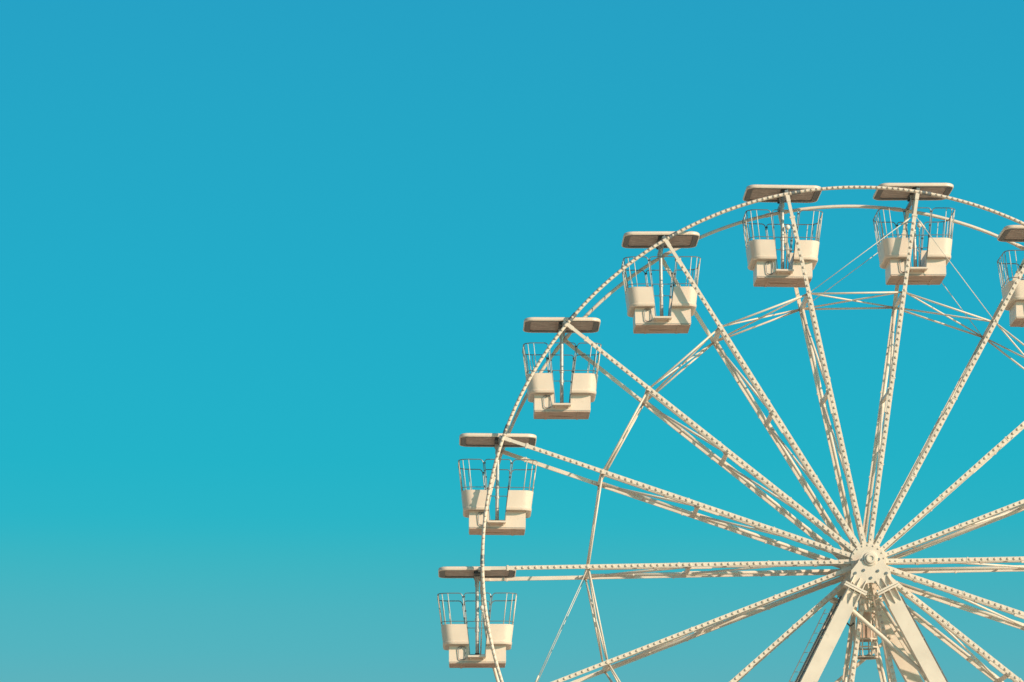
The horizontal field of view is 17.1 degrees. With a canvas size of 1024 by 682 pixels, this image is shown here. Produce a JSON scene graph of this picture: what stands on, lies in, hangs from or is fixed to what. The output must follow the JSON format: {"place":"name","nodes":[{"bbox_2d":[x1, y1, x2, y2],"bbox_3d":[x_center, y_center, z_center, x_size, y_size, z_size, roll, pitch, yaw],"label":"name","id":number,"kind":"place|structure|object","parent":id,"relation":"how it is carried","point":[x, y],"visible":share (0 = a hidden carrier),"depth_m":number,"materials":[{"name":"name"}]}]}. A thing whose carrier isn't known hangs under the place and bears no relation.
{"place":"outdoors","nodes":[
{"label":"outdoors","id":0,"kind":"place"},
{"bbox_2d":[0,0,1023,681],"label":"sky","id":1,"kind":"structure","parent":0,"point":[266,266],"materials":[{"name":"blue"}]},
{"label":"ground","id":2,"kind":"structure","parent":0,"visible":0},
{"bbox_2d":[789,550,947,681],"bbox_3d":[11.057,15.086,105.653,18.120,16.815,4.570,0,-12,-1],"label":"support frame","id":3,"kind":"object","parent":2,"relation":"on","point":[870,566],"visible":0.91,"depth_m":105.10,"materials":[{"name":"white paint"}]},
{"bbox_2d":[478,185,1023,681],"bbox_3d":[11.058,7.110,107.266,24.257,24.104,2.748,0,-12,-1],"label":"ferris wheel","id":4,"kind":"object","parent":3,"relation":"on","point":[848,555],"visible":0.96,"depth_m":107.60,"materials":[{"name":"white paint"}]},
{"bbox_2d":[437,566,516,667],"bbox_3d":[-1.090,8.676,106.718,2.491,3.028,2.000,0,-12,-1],"label":"gondola","id":5,"kind":"object","parent":4,"relation":"hanging from","point":[455,638],"visible":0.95,"depth_m":105.86,"materials":[{"name":"paint"}]},
{"bbox_2d":[463,593,491,654],"bbox_3d":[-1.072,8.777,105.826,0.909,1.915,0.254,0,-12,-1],"label":"wire door","id":6,"kind":"structure","parent":5,"relation":"in","point":[465,593],"depth_m":105.83,"materials":[{"name":"metal"}]},
{"bbox_2d":[458,433,536,535],"bbox_3d":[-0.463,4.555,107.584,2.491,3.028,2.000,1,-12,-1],"label":"gondola","id":7,"kind":"object","parent":4,"relation":"hanging from","point":[518,510],"visible":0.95,"depth_m":106.75,"materials":[{"name":"paint"}]},
{"bbox_2d":[483,469,510,510],"bbox_3d":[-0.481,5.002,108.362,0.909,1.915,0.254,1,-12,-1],"label":"wire door","id":8,"kind":"structure","parent":7,"relation":"in","point":[486,469],"depth_m":108.66,"materials":[{"name":"metal"}]},
{"bbox_2d":[483,459,511,520],"bbox_3d":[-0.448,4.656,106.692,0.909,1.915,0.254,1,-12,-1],"label":"wire door","id":9,"kind":"structure","parent":7,"relation":"in","point":[484,462],"depth_m":106.69,"materials":[{"name":"metal"}]},
{"bbox_2d":[522,317,601,419],"bbox_3d":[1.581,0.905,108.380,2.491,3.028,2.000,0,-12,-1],"label":"gondola","id":10,"kind":"object","parent":4,"relation":"hanging from","point":[541,392],"visible":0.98,"depth_m":107.56,"materials":[{"name":"paint"}]},
{"bbox_2d":[547,355,573,402],"bbox_3d":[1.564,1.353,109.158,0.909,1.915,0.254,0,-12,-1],"label":"wire door","id":11,"kind":"structure","parent":10,"relation":"in","point":[548,355],"depth_m":109.31,"materials":[{"name":"metal"}]},
{"bbox_2d":[550,342,576,402],"bbox_3d":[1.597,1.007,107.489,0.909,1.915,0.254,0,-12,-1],"label":"wire door","id":12,"kind":"structure","parent":10,"relation":"in","point":[555,342],"depth_m":107.50,"materials":[{"name":"metal"}]},
{"bbox_2d":[621,231,700,333],"bbox_3d":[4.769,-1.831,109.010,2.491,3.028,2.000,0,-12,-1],"label":"gondola","id":13,"kind":"object","parent":4,"relation":"hanging from","point":[640,305],"visible":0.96,"depth_m":108.29,"materials":[{"name":"paint"}]},
{"bbox_2d":[645,270,672,315],"bbox_3d":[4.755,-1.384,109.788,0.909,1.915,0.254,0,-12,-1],"label":"wire door","id":14,"kind":"structure","parent":13,"relation":"in","point":[647,270],"depth_m":109.94,"materials":[{"name":"metal"}]},
{"bbox_2d":[648,256,675,315],"bbox_3d":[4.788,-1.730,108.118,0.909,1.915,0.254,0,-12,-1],"label":"wire door","id":15,"kind":"structure","parent":13,"relation":"in","point":[649,259],"depth_m":108.13,"materials":[{"name":"metal"}]},
{"bbox_2d":[742,184,822,287],"bbox_3d":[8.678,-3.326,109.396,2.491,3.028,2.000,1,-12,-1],"label":"gondola","id":16,"kind":"object","parent":4,"relation":"hanging from","point":[761,254],"visible":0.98,"depth_m":108.75,"materials":[{"name":"paint"}]},
{"bbox_2d":[766,224,792,268],"bbox_3d":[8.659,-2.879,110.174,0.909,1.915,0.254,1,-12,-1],"label":"wire door","id":17,"kind":"structure","parent":16,"relation":"in","point":[790,250],"depth_m":110.33,"materials":[{"name":"metal"}]},
{"bbox_2d":[771,209,799,268],"bbox_3d":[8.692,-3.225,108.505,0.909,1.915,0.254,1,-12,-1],"label":"wire door","id":18,"kind":"structure","parent":16,"relation":"in","point":[798,213],"depth_m":108.50,"materials":[{"name":"metal"}]},
{"bbox_2d":[873,183,954,284],"bbox_3d":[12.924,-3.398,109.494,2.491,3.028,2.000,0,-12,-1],"label":"gondola","id":19,"kind":"object","parent":4,"relation":"hanging from","point":[929,270],"visible":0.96,"depth_m":108.84,"materials":[{"name":"paint"}]},
{"bbox_2d":[896,222,922,265],"bbox_3d":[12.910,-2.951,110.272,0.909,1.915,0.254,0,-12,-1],"label":"wire door","id":20,"kind":"structure","parent":19,"relation":"in","point":[921,248],"depth_m":110.39,"materials":[{"name":"metal"}]},
{"bbox_2d":[904,207,931,266],"bbox_3d":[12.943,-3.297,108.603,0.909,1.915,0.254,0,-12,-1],"label":"wire door","id":21,"kind":"structure","parent":19,"relation":"in","point":[908,207],"depth_m":108.60,"materials":[{"name":"metal"}]},
{"bbox_2d":[997,225,1023,326],"bbox_3d":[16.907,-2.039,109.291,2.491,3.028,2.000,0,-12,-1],"label":"gondola","id":22,"kind":"object","parent":4,"relation":"hanging from","point":[1015,304],"visible":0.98,"depth_m":108.90,"materials":[{"name":"paint"}]}
]}

